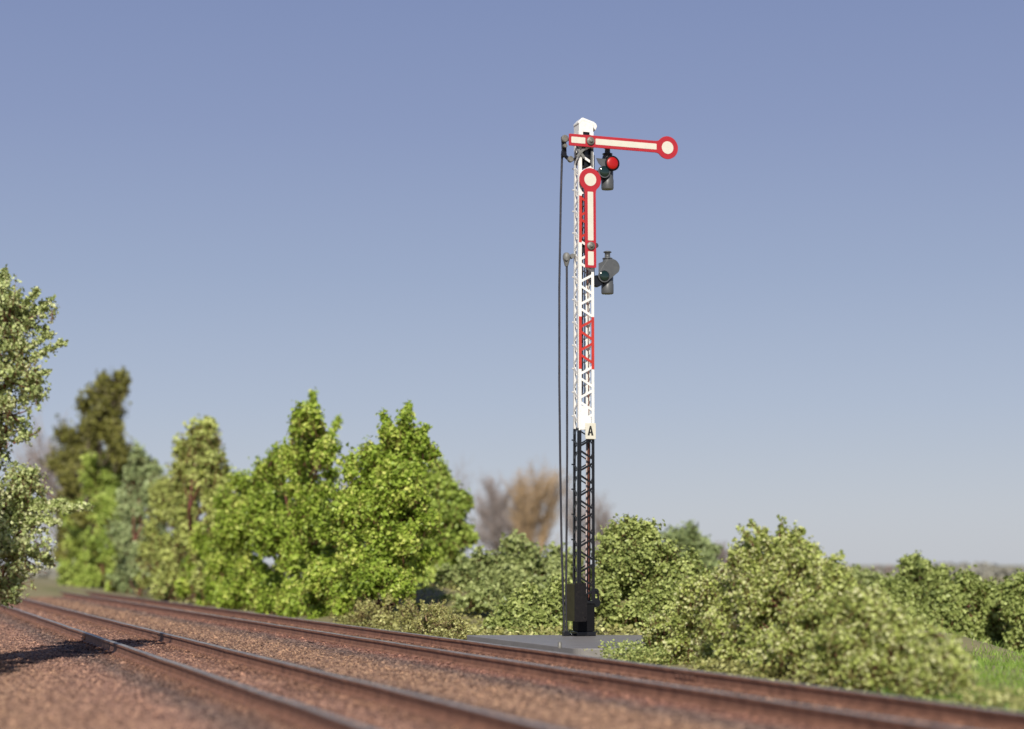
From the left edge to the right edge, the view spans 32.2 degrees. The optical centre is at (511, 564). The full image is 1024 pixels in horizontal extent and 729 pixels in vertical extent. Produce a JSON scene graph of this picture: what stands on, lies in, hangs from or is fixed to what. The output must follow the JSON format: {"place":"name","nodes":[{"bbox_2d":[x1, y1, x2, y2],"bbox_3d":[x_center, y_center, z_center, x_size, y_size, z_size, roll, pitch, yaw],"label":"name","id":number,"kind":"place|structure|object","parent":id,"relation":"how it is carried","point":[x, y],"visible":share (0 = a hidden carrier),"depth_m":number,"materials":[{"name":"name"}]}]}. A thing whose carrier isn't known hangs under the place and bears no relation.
{"place":"outdoors","nodes":[
{"label":"outdoors","id":0,"kind":"place"},
{"bbox_2d":[0,0,1023,565],"label":"sky","id":1,"kind":"structure","parent":0,"point":[813,316],"materials":[{"name":"blue"}]},
{"bbox_2d":[18,566,1023,709],"bbox_3d":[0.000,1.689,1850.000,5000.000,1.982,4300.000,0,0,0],"label":"ground","id":2,"kind":"structure","parent":0,"point":[47,587],"depth_m":51.73,"materials":[{"name":"green plant"}]},
{"bbox_2d":[8,400,67,542],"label":"bare tree","id":3,"kind":"object","parent":2,"relation":"on","point":[35,455],"visible":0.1,"depth_m":149.28,"materials":[{"name":"grey plant"}]},
{"bbox_2d":[0,264,93,611],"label":"leafy tree","id":4,"kind":"object","parent":2,"relation":"on","point":[20,504],"visible":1,"depth_m":28.77,"materials":[{"name":"green plant"}]},
{"bbox_2d":[36,365,145,563],"bbox_3d":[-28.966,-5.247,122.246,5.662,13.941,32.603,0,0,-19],"label":"leafy tree","id":5,"kind":"object","parent":2,"relation":"on","point":[101,421],"visible":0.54,"depth_m":111.87,"materials":[{"name":"green plant"}]},
{"bbox_2d":[55,450,143,592],"bbox_3d":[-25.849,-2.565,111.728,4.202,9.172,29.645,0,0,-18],"label":"leafy tree","id":6,"kind":"object","parent":2,"relation":"on","point":[94,563],"visible":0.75,"depth_m":110.52,"materials":[{"name":"green plant"}]},
{"bbox_2d":[103,439,171,595],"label":"leafy tree","id":7,"kind":"object","parent":2,"relation":"on","point":[141,474],"visible":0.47,"depth_m":92.36,"materials":[{"name":"green plant"}]},
{"bbox_2d":[133,414,235,604],"bbox_3d":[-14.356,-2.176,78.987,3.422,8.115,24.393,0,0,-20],"label":"leafy tree","id":8,"kind":"object","parent":2,"relation":"on","point":[200,469],"visible":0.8,"depth_m":78.04,"materials":[{"name":"green plant"}]},
{"bbox_2d":[173,525,310,617],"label":"bush","id":9,"kind":"object","parent":2,"relation":"on","point":[217,592],"visible":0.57,"depth_m":65.49,"materials":[{"name":"green plant"}]},
{"bbox_2d":[189,387,343,618],"bbox_3d":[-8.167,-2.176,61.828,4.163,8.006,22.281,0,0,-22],"label":"leafy tree","id":10,"kind":"object","parent":2,"relation":"on","point":[267,511],"visible":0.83,"depth_m":57.05,"materials":[{"name":"green plant"}]},
{"bbox_2d":[298,399,444,618],"bbox_3d":[-3.473,-1.553,48.997,3.389,6.225,7.067,0,0,-21],"label":"leafy tree","id":11,"kind":"object","parent":2,"relation":"on","point":[382,509],"visible":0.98,"depth_m":48.40,"materials":[{"name":"green plant"}]},
{"bbox_2d":[137,580,690,637],"bbox_3d":[-5.020,1.477,64.003,27.892,2.045,52.074,0,0,0],"label":"ground cover","id":12,"kind":"object","parent":2,"relation":"on","point":[599,628],"visible":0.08,"depth_m":44.03,"materials":[{"name":"green plant"}]},
{"bbox_2d":[412,455,479,588],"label":"leafy tree","id":13,"kind":"object","parent":2,"relation":"on","point":[460,535],"visible":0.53,"depth_m":65.39,"materials":[{"name":"green plant"}]},
{"bbox_2d":[425,455,474,535],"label":"bare tree","id":14,"kind":"object","parent":2,"relation":"on","point":[462,476],"visible":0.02,"depth_m":179.47,"materials":[{"name":"grey plant"}]},
{"bbox_2d":[0,596,998,728],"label":"trackbed","id":15,"kind":"structure","parent":2,"relation":"on","point":[254,676],"depth_m":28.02,"materials":[{"name":"stone"}]},
{"bbox_2d":[0,593,558,728],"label":"railway track","id":16,"kind":"structure","parent":15,"relation":"on","point":[303,716],"depth_m":22.59,"materials":[{"name":"metal"}]},
{"bbox_2d":[344,592,420,628],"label":"weed clump","id":17,"kind":"object","parent":15,"relation":"on","point":[405,614],"visible":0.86,"depth_m":45.55,"materials":[{"name":"green plant"}]},
{"bbox_2d":[401,599,470,639],"bbox_3d":[-1.556,1.256,40.656,0.977,0.950,3.974,0,0,-20],"label":"weed clump","id":18,"kind":"object","parent":15,"relation":"on","point":[431,615],"visible":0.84,"depth_m":41.07,"materials":[{"name":"green plant"}]},
{"bbox_2d":[58,591,1023,728],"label":"railway track","id":19,"kind":"structure","parent":15,"relation":"on","point":[830,718],"depth_m":23.35,"materials":[{"name":"metal"}]},
{"bbox_2d":[467,467,551,554],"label":"bare tree","id":20,"kind":"object","parent":2,"relation":"on","point":[492,515],"visible":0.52,"depth_m":199.76,"materials":[{"name":"grey plant"}]},
{"bbox_2d":[435,528,584,613],"bbox_3d":[-0.084,0.170,52.968,4.876,2.642,7.584,0,0,0],"label":"bush","id":21,"kind":"object","parent":2,"relation":"on","point":[489,580],"visible":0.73,"depth_m":54.05,"materials":[{"name":"green plant"}]},
{"bbox_2d":[4,561,1023,577],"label":"distant wood","id":22,"kind":"object","parent":2,"relation":"on","point":[982,569],"visible":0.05,"depth_m":232.02,"materials":[{"name":"green plant"}]},
{"bbox_2d":[479,573,572,634],"bbox_3d":[0.483,1.040,42.447,2.509,1.684,2.609,0,0,0],"label":"bush","id":23,"kind":"object","parent":2,"relation":"on","point":[545,609],"visible":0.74,"depth_m":42.41,"materials":[{"name":"green plant"}]},
{"bbox_2d":[502,456,572,552],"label":"bare tree","id":24,"kind":"object","parent":2,"relation":"on","point":[543,492],"visible":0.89,"depth_m":189.56,"materials":[{"name":"brown plant"}]},
{"bbox_2d":[467,635,698,656],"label":"base slab","id":25,"kind":"structure","parent":2,"relation":"on","point":[577,645],"depth_m":35.20,"materials":[{"name":"grey concrete"}]},
{"bbox_2d":[558,118,677,635],"bbox_3d":[2.295,-3.953,37.527,2.605,10.906,0.845,0,0,-19],"label":"semaphore signal","id":26,"kind":"object","parent":25,"relation":"on","point":[578,606],"visible":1,"depth_m":37.38,"materials":[{"name":"black paint"}]},
{"bbox_2d":[553,482,637,575],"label":"bare tree","id":27,"kind":"object","parent":2,"relation":"on","point":[599,521],"visible":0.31,"depth_m":179.95,"materials":[{"name":"grey plant"}]},
{"bbox_2d":[600,639,689,664],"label":"ground cover","id":28,"kind":"object","parent":2,"relation":"on","point":[638,647],"visible":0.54,"depth_m":29.76,"materials":[{"name":"green plant"}]},
{"bbox_2d":[583,512,720,631],"bbox_3d":[3.399,0.214,43.492,3.601,3.036,2.767,0,0,0],"label":"bush","id":29,"kind":"object","parent":2,"relation":"on","point":[638,569],"visible":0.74,"depth_m":43.20,"materials":[{"name":"green plant"}]},
{"bbox_2d":[332,606,1023,711],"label":"ground cover","id":30,"kind":"object","parent":2,"relation":"on","point":[728,669],"visible":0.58,"depth_m":25.58,"materials":[{"name":"green plant"}]},
{"bbox_2d":[656,520,722,570],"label":"bush","id":31,"kind":"object","parent":2,"relation":"on","point":[689,535],"visible":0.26,"depth_m":71.70,"materials":[{"name":"green plant"}]},
{"bbox_2d":[715,540,730,572],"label":"bare tree","id":32,"kind":"object","parent":2,"relation":"on","point":[721,555],"visible":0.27,"depth_m":150.11,"materials":[{"name":"grey plant"}]},
{"bbox_2d":[638,514,980,701],"bbox_3d":[4.142,0.477,26.148,1.870,2.501,10.085,0,0,-17],"label":"bush","id":33,"kind":"object","parent":2,"relation":"on","point":[847,624],"visible":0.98,"depth_m":25.66,"materials":[{"name":"green plant"}]},
{"bbox_2d":[849,563,901,587],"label":"bush","id":34,"kind":"object","parent":2,"relation":"on","point":[864,575],"visible":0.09,"depth_m":61.88,"materials":[{"name":"green plant"}]},
{"bbox_2d":[859,564,892,576],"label":"bare tree","id":35,"kind":"object","parent":2,"relation":"on","point":[888,569],"visible":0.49,"depth_m":150.18,"materials":[{"name":"grey plant"}]},
{"bbox_2d":[869,550,954,630],"bbox_3d":[12.268,1.186,53.535,3.286,3.294,3.007,0,0,0],"label":"bush","id":36,"kind":"object","parent":2,"relation":"on","point":[909,585],"visible":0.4,"depth_m":53.69,"materials":[{"name":"green plant"}]},
{"bbox_2d":[839,628,1023,712],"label":"grass","id":37,"kind":"structure","parent":2,"relation":"on","point":[1005,665],"depth_m":25.30,"materials":[{"name":"green plant"}]},
{"bbox_2d":[928,564,1010,647],"bbox_3d":[13.200,1.421,49.825,2.824,2.880,2.479,0,0,37],"label":"bush","id":38,"kind":"object","parent":2,"relation":"on","point":[980,620],"visible":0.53,"depth_m":49.72,"materials":[{"name":"green plant"}]},
{"bbox_2d":[994,568,1023,653],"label":"bush","id":39,"kind":"object","parent":2,"relation":"on","point":[1009,596],"visible":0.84,"depth_m":47.90,"materials":[{"name":"green plant"}]}
]}

